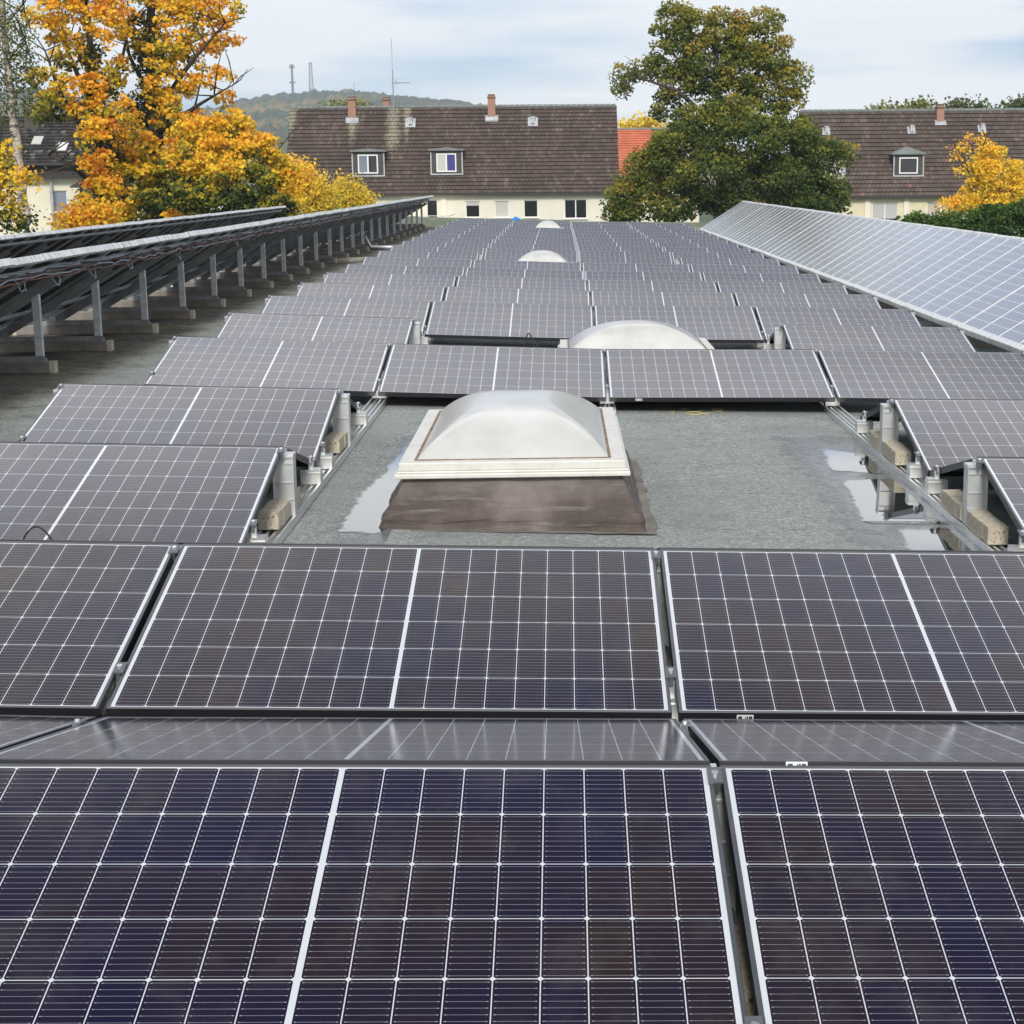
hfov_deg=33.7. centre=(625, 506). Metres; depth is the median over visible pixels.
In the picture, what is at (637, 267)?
photovoltaic module
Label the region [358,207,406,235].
rack support
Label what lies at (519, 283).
photovoltaic module
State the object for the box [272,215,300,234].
solar module
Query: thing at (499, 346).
photovoltaic module
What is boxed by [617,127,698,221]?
house
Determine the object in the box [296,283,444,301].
photovoltaic module
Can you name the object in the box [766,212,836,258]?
solar module
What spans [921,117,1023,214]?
golden tree
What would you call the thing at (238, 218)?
solar module
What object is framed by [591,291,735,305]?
photovoltaic module
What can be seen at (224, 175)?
maple tree
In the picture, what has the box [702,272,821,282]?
photovoltaic module
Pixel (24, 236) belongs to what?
solar module
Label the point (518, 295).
photovoltaic module
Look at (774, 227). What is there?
solar module
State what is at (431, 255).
photovoltaic module
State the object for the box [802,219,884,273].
solar module
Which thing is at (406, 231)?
rack support
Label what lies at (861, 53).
sky
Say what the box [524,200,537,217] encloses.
window
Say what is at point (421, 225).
rack support
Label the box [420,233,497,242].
photovoltaic module
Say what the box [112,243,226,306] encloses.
rack support
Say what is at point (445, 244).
photovoltaic module
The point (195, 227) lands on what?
rack support
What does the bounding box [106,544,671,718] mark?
photovoltaic module
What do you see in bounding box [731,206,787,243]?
solar module
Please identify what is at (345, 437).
ballast block
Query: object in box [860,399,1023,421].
photovoltaic module
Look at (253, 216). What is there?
solar module
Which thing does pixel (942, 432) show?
photovoltaic module
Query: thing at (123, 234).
solar module
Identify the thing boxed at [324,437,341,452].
ballast block
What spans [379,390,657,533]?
skylight dome
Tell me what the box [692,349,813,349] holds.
photovoltaic module
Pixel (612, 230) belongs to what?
photovoltaic module
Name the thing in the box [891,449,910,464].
ballast block
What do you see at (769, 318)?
photovoltaic module
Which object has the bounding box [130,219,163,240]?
solar module
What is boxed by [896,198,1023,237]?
hedge
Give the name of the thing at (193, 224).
solar module
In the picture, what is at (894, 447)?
ballast block
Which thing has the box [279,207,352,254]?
solar module
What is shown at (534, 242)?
photovoltaic module
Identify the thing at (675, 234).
photovoltaic module
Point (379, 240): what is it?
rack support
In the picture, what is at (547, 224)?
skylight dome
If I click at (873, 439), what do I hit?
ballast block
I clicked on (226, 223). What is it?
rack support
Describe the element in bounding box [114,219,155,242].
solar module
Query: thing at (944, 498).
ballast block
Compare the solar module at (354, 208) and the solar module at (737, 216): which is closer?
the solar module at (354, 208)
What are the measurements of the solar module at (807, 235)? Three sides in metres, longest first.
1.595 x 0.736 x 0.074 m
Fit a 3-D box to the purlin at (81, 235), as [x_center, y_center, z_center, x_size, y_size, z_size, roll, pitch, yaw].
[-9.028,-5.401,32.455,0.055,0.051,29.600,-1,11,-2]
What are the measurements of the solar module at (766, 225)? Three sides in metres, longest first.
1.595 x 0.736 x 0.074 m
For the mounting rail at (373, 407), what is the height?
0.042 m
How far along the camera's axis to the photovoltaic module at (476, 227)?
44.72 m
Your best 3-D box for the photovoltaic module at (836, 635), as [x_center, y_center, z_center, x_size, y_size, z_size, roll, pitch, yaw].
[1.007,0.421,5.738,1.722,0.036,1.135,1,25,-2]
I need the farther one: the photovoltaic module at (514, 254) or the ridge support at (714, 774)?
the photovoltaic module at (514, 254)
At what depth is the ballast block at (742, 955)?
3.58 m
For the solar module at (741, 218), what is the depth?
45.97 m
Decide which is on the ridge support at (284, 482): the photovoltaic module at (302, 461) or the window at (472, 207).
the photovoltaic module at (302, 461)
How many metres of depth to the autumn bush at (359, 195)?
93.93 m
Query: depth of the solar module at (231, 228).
21.04 m
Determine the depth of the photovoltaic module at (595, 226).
49.20 m
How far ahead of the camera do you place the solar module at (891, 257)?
24.94 m
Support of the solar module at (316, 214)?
on the purlin at (26, 312)
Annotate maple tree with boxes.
[6,0,172,223]
[93,0,252,221]
[159,92,308,219]
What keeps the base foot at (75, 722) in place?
on the mounting rail at (373, 407)
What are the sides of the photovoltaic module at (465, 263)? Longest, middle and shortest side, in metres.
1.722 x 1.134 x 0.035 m
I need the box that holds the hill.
[0,87,780,189]
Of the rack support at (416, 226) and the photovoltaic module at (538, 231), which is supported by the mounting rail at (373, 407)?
the photovoltaic module at (538, 231)
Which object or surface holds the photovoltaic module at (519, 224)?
on the mounting rail at (373, 407)
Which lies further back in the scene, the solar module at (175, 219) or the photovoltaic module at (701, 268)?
the solar module at (175, 219)
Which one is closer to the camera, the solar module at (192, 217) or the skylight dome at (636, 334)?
the skylight dome at (636, 334)
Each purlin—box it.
[0,199,428,278]
[0,210,281,247]
[0,244,295,321]
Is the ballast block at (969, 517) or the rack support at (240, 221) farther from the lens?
the rack support at (240, 221)
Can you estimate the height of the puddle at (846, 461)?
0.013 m
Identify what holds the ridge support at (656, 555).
on the mounting rail at (736, 917)
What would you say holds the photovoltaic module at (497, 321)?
on the ridge support at (430, 301)
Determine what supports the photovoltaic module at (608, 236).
on the rail
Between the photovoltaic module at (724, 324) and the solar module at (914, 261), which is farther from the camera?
the solar module at (914, 261)
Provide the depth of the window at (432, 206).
123.52 m
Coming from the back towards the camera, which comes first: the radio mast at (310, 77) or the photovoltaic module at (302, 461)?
the radio mast at (310, 77)
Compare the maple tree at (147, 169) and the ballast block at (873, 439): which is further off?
the maple tree at (147, 169)
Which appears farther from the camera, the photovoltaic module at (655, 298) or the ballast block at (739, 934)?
the photovoltaic module at (655, 298)
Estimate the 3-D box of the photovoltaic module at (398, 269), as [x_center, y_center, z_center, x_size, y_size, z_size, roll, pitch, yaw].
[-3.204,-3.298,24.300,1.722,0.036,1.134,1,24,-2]
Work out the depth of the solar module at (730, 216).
48.90 m
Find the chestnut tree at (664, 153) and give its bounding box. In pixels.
[596,0,862,221]
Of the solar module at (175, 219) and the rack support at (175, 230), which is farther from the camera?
the rack support at (175, 230)
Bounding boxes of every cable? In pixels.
[22,526,52,539]
[523,333,537,346]
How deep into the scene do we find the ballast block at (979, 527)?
8.25 m
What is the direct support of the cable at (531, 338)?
hanging from the photovoltaic module at (499, 346)
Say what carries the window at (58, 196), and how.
in the house at (58, 186)
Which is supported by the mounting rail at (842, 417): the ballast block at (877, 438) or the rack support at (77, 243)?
the ballast block at (877, 438)
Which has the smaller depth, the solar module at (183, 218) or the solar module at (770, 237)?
the solar module at (183, 218)
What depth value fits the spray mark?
12.88 m
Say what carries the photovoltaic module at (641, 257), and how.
on the rail
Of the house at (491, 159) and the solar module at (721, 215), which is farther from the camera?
the house at (491, 159)
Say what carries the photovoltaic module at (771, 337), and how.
on the ridge support at (779, 339)
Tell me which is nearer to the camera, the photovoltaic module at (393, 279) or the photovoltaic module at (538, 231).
the photovoltaic module at (393, 279)
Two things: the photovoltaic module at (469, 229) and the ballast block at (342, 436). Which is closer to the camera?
the ballast block at (342, 436)
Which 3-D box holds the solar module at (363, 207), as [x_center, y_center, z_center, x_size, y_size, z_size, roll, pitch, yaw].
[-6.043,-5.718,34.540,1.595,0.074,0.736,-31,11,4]
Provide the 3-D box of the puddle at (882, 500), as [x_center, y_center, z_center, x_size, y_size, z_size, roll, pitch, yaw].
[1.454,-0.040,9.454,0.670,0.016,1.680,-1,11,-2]
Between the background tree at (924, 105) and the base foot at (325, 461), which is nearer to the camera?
the base foot at (325, 461)
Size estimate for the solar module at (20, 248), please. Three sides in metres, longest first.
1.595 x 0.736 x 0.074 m
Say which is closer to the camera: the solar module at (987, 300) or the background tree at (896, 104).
the solar module at (987, 300)
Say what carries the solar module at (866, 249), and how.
on the purlin
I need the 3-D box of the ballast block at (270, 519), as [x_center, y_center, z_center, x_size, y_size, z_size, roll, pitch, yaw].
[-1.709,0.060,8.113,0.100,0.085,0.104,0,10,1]
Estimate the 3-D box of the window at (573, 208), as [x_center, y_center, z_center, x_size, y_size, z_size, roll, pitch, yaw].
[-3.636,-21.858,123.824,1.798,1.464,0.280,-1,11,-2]
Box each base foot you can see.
[17,436,26,440]
[68,719,86,726]
[101,662,127,714]
[247,519,268,542]
[300,456,322,483]
[315,442,333,468]
[351,402,367,424]
[372,379,387,397]
[421,331,428,343]
[600,385,613,403]
[665,666,681,722]
[678,721,690,734]
[744,1016,762,1023]
[756,331,764,346]
[762,335,773,348]
[824,385,839,405]
[855,411,873,432]
[906,451,927,477]
[924,465,948,493]
[1007,529,1023,550]
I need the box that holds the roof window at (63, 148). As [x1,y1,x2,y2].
[56,142,68,150]
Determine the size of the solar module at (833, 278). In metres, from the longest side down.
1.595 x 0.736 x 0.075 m
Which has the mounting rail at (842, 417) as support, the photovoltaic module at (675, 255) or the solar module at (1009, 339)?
the photovoltaic module at (675, 255)
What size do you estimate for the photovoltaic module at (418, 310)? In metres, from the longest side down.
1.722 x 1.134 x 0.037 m
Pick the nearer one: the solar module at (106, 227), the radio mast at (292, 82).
the solar module at (106, 227)
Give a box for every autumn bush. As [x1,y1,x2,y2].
[45,194,127,230]
[280,151,351,216]
[322,168,386,208]
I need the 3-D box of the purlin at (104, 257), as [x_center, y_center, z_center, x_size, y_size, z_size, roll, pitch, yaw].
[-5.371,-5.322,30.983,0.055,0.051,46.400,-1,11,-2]
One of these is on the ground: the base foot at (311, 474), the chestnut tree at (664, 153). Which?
the chestnut tree at (664, 153)
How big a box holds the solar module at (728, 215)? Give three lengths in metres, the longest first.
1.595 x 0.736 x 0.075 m
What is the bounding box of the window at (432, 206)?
[426,200,437,216]
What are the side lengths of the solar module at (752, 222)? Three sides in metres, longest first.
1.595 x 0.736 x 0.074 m
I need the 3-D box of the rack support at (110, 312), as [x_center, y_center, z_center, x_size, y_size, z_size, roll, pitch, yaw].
[-5.721,-2.584,19.462,1.562,0.842,0.110,-1,11,-2]
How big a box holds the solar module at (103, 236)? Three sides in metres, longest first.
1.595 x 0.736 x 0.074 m
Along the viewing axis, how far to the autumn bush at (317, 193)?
89.91 m
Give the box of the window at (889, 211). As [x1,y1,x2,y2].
[872,202,897,220]
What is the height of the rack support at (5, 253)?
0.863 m
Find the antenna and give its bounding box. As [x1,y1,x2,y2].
[391,38,409,120]
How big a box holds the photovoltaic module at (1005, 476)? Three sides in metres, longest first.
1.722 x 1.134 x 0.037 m
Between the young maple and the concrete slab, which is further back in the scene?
the young maple
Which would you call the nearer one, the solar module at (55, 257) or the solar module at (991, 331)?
the solar module at (55, 257)
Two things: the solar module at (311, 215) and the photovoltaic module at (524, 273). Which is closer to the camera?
the photovoltaic module at (524, 273)
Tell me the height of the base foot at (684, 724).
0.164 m
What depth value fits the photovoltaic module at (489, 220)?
51.40 m
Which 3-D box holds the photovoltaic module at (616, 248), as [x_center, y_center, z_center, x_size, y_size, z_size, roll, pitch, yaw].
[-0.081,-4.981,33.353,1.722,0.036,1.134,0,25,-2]
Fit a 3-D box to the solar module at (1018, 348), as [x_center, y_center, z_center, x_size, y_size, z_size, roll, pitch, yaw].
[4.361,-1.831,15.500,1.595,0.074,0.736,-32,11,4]
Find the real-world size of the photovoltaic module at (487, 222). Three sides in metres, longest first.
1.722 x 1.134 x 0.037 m
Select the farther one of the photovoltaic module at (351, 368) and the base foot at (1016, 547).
the photovoltaic module at (351, 368)
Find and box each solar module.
[0,232,35,252]
[0,234,19,248]
[0,237,155,330]
[0,240,137,329]
[0,246,95,305]
[0,250,71,297]
[0,254,44,283]
[0,258,14,270]
[3,231,50,258]
[5,243,117,315]
[11,229,64,258]
[26,234,172,325]
[28,228,78,254]
[41,226,90,253]
[45,232,187,320]
[54,225,102,251]
[76,224,114,247]
[80,223,125,247]
[80,230,202,310]
[85,228,215,308]
[92,221,135,245]
[102,226,227,302]
[105,221,145,243]
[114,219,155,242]
[123,225,238,298]
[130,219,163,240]
[133,223,249,295]
[134,217,172,239]
[142,217,180,238]
[154,216,188,236]
[160,215,196,235]
[161,220,269,287]
[174,218,277,282]
[175,214,203,233]
[176,213,210,233]
[186,213,217,230]
[193,217,285,278]
[194,212,223,230]
[196,216,293,277]
[199,211,230,229]
[212,210,241,227]
[213,211,236,226]
[218,210,247,226]
[218,214,307,271]
[224,221,259,244]
[225,213,314,268]
[227,209,252,225]
[229,208,257,225]
[241,207,267,223]
[243,211,326,264]
[244,208,263,219]
[249,207,272,220]
[254,206,276,221]
[256,206,281,221]
[266,209,342,256]
[269,206,285,216]
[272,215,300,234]
[277,208,347,255]
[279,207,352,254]
[287,207,356,249]
[292,212,320,230]
[294,206,361,250]
[308,204,373,246]
[308,211,332,225]
[310,209,337,227]
[338,206,365,222]
[699,201,744,229]
[701,201,747,231]
[703,201,749,232]
[705,202,753,232]
[708,202,756,232]
[710,203,758,235]
[712,203,762,235]
[715,203,765,235]
[717,204,768,238]
[720,204,772,239]
[722,204,775,239]
[725,205,780,240]
[728,206,783,242]
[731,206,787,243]
[734,207,791,243]
[737,207,795,246]
[740,208,800,247]
[743,208,804,247]
[747,209,810,250]
[751,209,814,252]
[754,210,819,252]
[758,211,825,255]
[762,211,831,256]
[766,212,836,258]
[771,213,842,258]
[776,214,848,262]
[780,215,854,264]
[785,216,863,265]
[791,217,870,268]
[796,218,878,270]
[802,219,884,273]
[808,219,894,273]
[814,221,902,278]
[821,222,912,280]
[828,223,922,282]
[836,224,933,282]
[844,226,943,290]
[852,227,956,293]
[861,229,968,294]
[870,230,981,301]
[881,232,996,305]
[891,234,1011,308]
[903,236,1023,315]
[915,242,1023,320]
[928,256,1023,326]
[943,270,1023,326]
[958,286,1023,338]
[975,302,1023,345]
[993,320,1023,352]
[1013,340,1023,352]
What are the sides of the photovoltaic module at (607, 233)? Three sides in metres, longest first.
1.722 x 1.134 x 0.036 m
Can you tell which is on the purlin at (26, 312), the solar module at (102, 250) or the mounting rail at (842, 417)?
the solar module at (102, 250)
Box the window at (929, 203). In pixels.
[927,201,939,216]
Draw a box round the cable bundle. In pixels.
[0,199,428,292]
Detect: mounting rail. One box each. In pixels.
[102,338,435,716]
[598,402,615,414]
[665,646,741,923]
[748,343,1007,550]
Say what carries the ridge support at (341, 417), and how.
on the mounting rail at (373, 407)
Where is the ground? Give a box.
[699,190,787,221]
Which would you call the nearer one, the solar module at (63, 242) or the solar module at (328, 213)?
the solar module at (63, 242)
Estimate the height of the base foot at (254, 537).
0.153 m
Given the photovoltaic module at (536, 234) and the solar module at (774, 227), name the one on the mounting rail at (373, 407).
the photovoltaic module at (536, 234)
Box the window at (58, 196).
[49,191,67,212]
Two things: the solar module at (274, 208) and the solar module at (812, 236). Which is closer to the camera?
the solar module at (812, 236)
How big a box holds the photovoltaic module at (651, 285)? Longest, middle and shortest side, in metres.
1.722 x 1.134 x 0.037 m
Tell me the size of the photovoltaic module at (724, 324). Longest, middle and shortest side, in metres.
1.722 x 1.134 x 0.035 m
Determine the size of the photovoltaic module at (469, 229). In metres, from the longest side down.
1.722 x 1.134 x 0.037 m
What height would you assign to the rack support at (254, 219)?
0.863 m
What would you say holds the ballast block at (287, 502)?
on the mounting rail at (373, 407)
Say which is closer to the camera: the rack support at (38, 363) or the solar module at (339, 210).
the rack support at (38, 363)
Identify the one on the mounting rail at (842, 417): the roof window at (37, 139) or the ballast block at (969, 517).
the ballast block at (969, 517)
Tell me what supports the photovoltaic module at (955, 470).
on the ridge support at (975, 490)
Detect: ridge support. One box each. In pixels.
[53,384,64,393]
[163,545,181,584]
[169,336,177,345]
[273,447,297,515]
[332,389,351,444]
[384,344,391,369]
[409,319,420,343]
[427,300,432,323]
[591,305,594,325]
[602,349,607,384]
[651,550,669,646]
[706,763,735,910]
[774,324,785,348]
[879,399,898,452]
[962,458,987,524]
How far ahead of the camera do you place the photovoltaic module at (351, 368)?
13.14 m
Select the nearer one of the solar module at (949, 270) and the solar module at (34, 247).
the solar module at (949, 270)
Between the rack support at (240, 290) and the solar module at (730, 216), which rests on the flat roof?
the rack support at (240, 290)
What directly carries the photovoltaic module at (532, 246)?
on the mounting rail at (373, 407)
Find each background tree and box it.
[317,93,373,105]
[863,97,916,108]
[901,94,944,108]
[944,93,1003,108]
[995,92,1023,107]
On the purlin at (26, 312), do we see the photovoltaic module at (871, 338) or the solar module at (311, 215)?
the solar module at (311, 215)
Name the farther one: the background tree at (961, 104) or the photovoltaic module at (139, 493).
the background tree at (961, 104)
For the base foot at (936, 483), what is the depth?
9.42 m
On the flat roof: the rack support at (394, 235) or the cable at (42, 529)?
the rack support at (394, 235)
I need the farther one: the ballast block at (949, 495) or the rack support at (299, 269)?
the rack support at (299, 269)
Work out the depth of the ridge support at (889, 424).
10.76 m
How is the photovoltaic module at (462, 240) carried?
on the rail
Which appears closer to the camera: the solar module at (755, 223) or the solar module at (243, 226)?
the solar module at (243, 226)
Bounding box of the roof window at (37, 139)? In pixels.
[31,136,43,143]
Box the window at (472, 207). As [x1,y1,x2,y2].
[465,201,479,217]
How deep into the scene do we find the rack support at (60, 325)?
17.68 m
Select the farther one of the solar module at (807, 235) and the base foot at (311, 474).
the solar module at (807, 235)
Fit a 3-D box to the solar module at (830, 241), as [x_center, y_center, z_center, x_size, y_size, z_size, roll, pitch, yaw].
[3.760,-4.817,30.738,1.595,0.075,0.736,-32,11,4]
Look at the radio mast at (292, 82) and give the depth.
2265.00 m
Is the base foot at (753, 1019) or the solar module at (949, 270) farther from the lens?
the solar module at (949, 270)
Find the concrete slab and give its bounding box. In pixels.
[337,257,364,262]
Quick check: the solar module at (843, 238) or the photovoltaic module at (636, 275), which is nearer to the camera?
the photovoltaic module at (636, 275)
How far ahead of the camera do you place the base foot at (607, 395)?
12.95 m
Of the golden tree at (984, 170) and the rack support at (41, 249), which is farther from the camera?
the golden tree at (984, 170)
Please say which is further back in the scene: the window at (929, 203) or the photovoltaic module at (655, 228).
the window at (929, 203)
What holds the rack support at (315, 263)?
on the flat roof
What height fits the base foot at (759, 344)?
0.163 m
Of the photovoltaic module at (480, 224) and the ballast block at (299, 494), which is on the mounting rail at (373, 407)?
the ballast block at (299, 494)
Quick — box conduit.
[364,235,401,248]
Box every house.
[0,105,178,235]
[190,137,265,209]
[287,94,618,221]
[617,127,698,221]
[791,104,1023,234]
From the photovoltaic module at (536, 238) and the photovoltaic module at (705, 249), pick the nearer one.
the photovoltaic module at (705, 249)
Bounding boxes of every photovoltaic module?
[0,441,314,466]
[0,442,279,542]
[0,539,183,544]
[0,541,176,717]
[0,715,95,749]
[0,717,709,764]
[0,764,746,1023]
[18,384,338,465]
[64,383,360,410]
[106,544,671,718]
[144,337,388,395]
[184,542,653,548]
[216,313,412,343]
[253,313,420,330]
[261,296,430,332]
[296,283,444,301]
[323,273,455,286]
[344,264,464,275]
[362,257,472,275]
[377,251,478,266]
[378,344,605,401]
[390,245,484,259]
[393,343,585,348]
[402,241,488,259]
[412,237,493,247]
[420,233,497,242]
[425,301,592,340]
[428,230,500,238]
[435,227,503,234]
[441,225,506,231]
[444,286,589,304]
[447,223,508,226]
[452,220,510,226]
[456,276,586,290]
[457,219,513,226]
[465,267,583,279]
[473,260,580,270]
[484,248,577,262]
[490,243,576,250]
[494,239,574,245]
[498,235,574,240]
[501,232,573,237]
[505,229,572,233]
[507,227,571,230]
[512,222,570,227]
[514,220,570,223]
[571,222,626,228]
[572,224,630,230]
[573,229,637,233]
[574,231,641,234]
[574,234,645,239]
[575,238,650,245]
[576,241,656,246]
[577,246,663,262]
[579,251,672,269]
[582,263,690,279]
[584,271,702,281]
[588,280,717,291]
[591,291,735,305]
[594,305,763,342]
[605,349,834,401]
[628,223,683,225]
[631,225,689,228]
[634,227,695,230]
[638,229,702,232]
[642,232,709,238]
[647,235,718,241]
[652,239,727,246]
[654,547,1023,552]
[658,243,738,251]
[660,549,1023,721]
[664,247,750,262]
[671,252,764,263]
[680,258,779,270]
[683,719,1023,766]
[690,264,799,280]
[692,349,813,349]
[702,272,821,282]
[716,281,847,293]
[720,765,1023,1023]
[734,292,881,323]
[754,306,920,342]
[769,324,922,343]
[782,324,975,367]
[818,350,1023,402]
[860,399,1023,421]
[893,399,1023,475]
[930,457,1023,476]
[982,458,1023,529]
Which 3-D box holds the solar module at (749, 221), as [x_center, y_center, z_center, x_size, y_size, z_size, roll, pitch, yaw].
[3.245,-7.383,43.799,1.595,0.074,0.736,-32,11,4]
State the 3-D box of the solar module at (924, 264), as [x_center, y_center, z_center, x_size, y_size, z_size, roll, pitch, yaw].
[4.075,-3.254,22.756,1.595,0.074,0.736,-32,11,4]
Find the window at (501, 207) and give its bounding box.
[494,201,508,217]
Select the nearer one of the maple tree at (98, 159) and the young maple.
the young maple
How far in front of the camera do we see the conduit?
38.12 m
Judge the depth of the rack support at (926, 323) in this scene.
20.13 m
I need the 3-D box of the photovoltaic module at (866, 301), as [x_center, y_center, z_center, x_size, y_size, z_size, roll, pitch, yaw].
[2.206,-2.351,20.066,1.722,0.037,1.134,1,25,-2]
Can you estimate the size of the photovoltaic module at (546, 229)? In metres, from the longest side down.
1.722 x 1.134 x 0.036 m
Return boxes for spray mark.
[670,408,724,414]
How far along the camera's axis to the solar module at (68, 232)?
26.45 m
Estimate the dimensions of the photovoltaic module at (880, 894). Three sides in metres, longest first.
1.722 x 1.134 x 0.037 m
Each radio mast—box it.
[289,63,295,93]
[309,62,313,90]
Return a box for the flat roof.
[0,227,1018,915]
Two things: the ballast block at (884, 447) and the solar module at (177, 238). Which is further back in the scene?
the solar module at (177, 238)
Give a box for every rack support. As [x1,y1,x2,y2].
[0,247,10,258]
[0,261,113,352]
[0,275,57,373]
[13,256,158,334]
[27,242,48,255]
[61,238,82,250]
[65,246,195,320]
[93,235,111,245]
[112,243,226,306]
[118,231,136,242]
[144,228,159,237]
[149,236,251,296]
[165,225,180,234]
[170,233,274,287]
[183,223,198,232]
[196,229,293,280]
[202,222,216,229]
[217,220,231,227]
[219,225,310,273]
[233,217,245,224]
[243,223,324,267]
[246,216,258,222]
[260,220,337,262]
[278,218,349,258]
[293,215,359,254]
[307,214,369,250]
[318,213,378,245]
[331,210,386,243]
[346,209,393,240]
[350,208,400,238]
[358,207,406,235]
[373,205,411,233]
[381,204,416,231]
[385,203,421,229]
[390,203,426,227]
[847,289,860,293]
[877,300,894,307]
[919,319,944,326]
[965,334,999,347]
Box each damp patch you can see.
[332,436,413,543]
[780,436,980,550]
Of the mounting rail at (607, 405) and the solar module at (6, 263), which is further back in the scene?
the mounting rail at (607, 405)
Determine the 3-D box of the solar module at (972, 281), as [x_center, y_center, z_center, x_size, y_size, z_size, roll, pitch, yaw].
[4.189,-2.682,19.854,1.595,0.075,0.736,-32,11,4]
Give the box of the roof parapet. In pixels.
[396,216,708,232]
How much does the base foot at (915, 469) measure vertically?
0.148 m
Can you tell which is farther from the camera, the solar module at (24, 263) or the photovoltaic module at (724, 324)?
the photovoltaic module at (724, 324)
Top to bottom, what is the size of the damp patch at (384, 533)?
0.018 m
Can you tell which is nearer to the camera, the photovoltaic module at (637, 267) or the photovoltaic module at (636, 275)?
the photovoltaic module at (636, 275)
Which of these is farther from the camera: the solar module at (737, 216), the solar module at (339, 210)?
the solar module at (737, 216)
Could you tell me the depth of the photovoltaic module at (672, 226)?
49.41 m
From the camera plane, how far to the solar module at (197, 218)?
35.97 m
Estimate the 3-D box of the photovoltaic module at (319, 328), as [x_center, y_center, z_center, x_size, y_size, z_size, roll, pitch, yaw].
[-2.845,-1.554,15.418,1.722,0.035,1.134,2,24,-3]
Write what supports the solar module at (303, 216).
on the purlin at (26, 312)
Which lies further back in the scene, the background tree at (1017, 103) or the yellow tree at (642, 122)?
the yellow tree at (642, 122)
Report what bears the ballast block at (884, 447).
on the mounting rail at (842, 417)
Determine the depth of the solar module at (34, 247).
25.73 m
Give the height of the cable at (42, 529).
0.090 m
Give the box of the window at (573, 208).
[564,199,586,219]
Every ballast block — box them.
[257,509,282,529]
[262,504,286,524]
[267,500,290,519]
[297,487,300,505]
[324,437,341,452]
[326,435,343,449]
[329,432,347,447]
[734,924,744,944]
[737,944,747,966]
[740,967,755,1015]
[870,430,879,442]
[871,433,879,446]
[874,435,879,450]
[882,440,899,455]
[886,443,903,457]
[888,446,907,460]
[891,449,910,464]
[941,489,962,508]
[947,493,962,510]
[950,497,962,516]
[956,501,962,520]
[966,510,990,528]
[971,514,995,533]
[976,518,1002,539]
[983,523,1008,544]
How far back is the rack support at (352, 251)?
35.62 m
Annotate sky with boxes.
[0,0,1023,158]
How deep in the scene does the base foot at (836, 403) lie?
13.02 m
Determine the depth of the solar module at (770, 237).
37.26 m
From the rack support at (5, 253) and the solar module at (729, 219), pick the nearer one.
the rack support at (5, 253)
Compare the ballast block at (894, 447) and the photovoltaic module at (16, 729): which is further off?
the ballast block at (894, 447)
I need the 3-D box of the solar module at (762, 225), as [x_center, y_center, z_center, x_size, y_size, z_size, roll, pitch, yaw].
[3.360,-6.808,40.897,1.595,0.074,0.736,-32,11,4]
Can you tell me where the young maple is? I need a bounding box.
[0,120,75,234]
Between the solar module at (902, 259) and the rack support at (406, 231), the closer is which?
the solar module at (902, 259)
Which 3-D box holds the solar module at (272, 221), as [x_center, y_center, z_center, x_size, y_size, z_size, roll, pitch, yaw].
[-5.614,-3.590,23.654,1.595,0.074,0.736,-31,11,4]
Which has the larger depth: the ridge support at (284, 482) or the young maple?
the young maple
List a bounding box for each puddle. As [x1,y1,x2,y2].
[338,446,407,533]
[822,449,881,473]
[842,478,948,523]
[898,527,977,550]
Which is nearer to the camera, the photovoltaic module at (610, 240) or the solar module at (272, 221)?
the solar module at (272, 221)
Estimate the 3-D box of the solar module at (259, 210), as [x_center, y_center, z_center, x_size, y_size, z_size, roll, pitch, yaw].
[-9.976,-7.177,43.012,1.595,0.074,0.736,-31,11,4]
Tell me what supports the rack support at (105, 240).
on the flat roof
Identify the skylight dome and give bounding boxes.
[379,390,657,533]
[517,250,572,262]
[536,220,563,227]
[558,320,714,348]
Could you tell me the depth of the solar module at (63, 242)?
27.21 m
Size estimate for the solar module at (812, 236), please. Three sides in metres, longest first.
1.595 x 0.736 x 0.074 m
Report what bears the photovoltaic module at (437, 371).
on the ridge support at (389, 345)
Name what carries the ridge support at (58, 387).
on the rail
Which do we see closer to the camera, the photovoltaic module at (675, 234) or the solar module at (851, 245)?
the solar module at (851, 245)
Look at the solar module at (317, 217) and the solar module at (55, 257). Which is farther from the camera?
the solar module at (317, 217)
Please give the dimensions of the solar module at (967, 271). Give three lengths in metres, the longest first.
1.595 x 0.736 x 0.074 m
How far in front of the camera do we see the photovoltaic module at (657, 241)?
38.24 m
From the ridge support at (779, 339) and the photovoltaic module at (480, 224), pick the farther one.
the photovoltaic module at (480, 224)
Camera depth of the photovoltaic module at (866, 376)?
13.37 m
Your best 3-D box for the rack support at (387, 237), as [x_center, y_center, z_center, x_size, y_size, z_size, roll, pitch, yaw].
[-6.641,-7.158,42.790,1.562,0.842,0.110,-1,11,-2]
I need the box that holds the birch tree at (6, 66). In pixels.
[0,0,51,232]
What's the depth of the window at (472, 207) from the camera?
123.64 m
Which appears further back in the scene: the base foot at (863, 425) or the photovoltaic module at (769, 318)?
the photovoltaic module at (769, 318)
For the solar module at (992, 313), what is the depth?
17.73 m
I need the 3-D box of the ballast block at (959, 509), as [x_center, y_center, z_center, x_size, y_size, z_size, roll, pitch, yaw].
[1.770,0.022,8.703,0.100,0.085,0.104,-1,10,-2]
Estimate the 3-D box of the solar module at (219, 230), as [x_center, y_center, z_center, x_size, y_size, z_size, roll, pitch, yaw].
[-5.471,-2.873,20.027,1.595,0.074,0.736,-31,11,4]
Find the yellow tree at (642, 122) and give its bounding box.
[617,111,668,132]
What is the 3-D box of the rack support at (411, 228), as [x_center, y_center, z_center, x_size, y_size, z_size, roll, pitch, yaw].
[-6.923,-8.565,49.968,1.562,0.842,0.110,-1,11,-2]
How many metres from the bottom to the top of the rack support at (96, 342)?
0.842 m
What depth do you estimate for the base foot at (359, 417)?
11.50 m

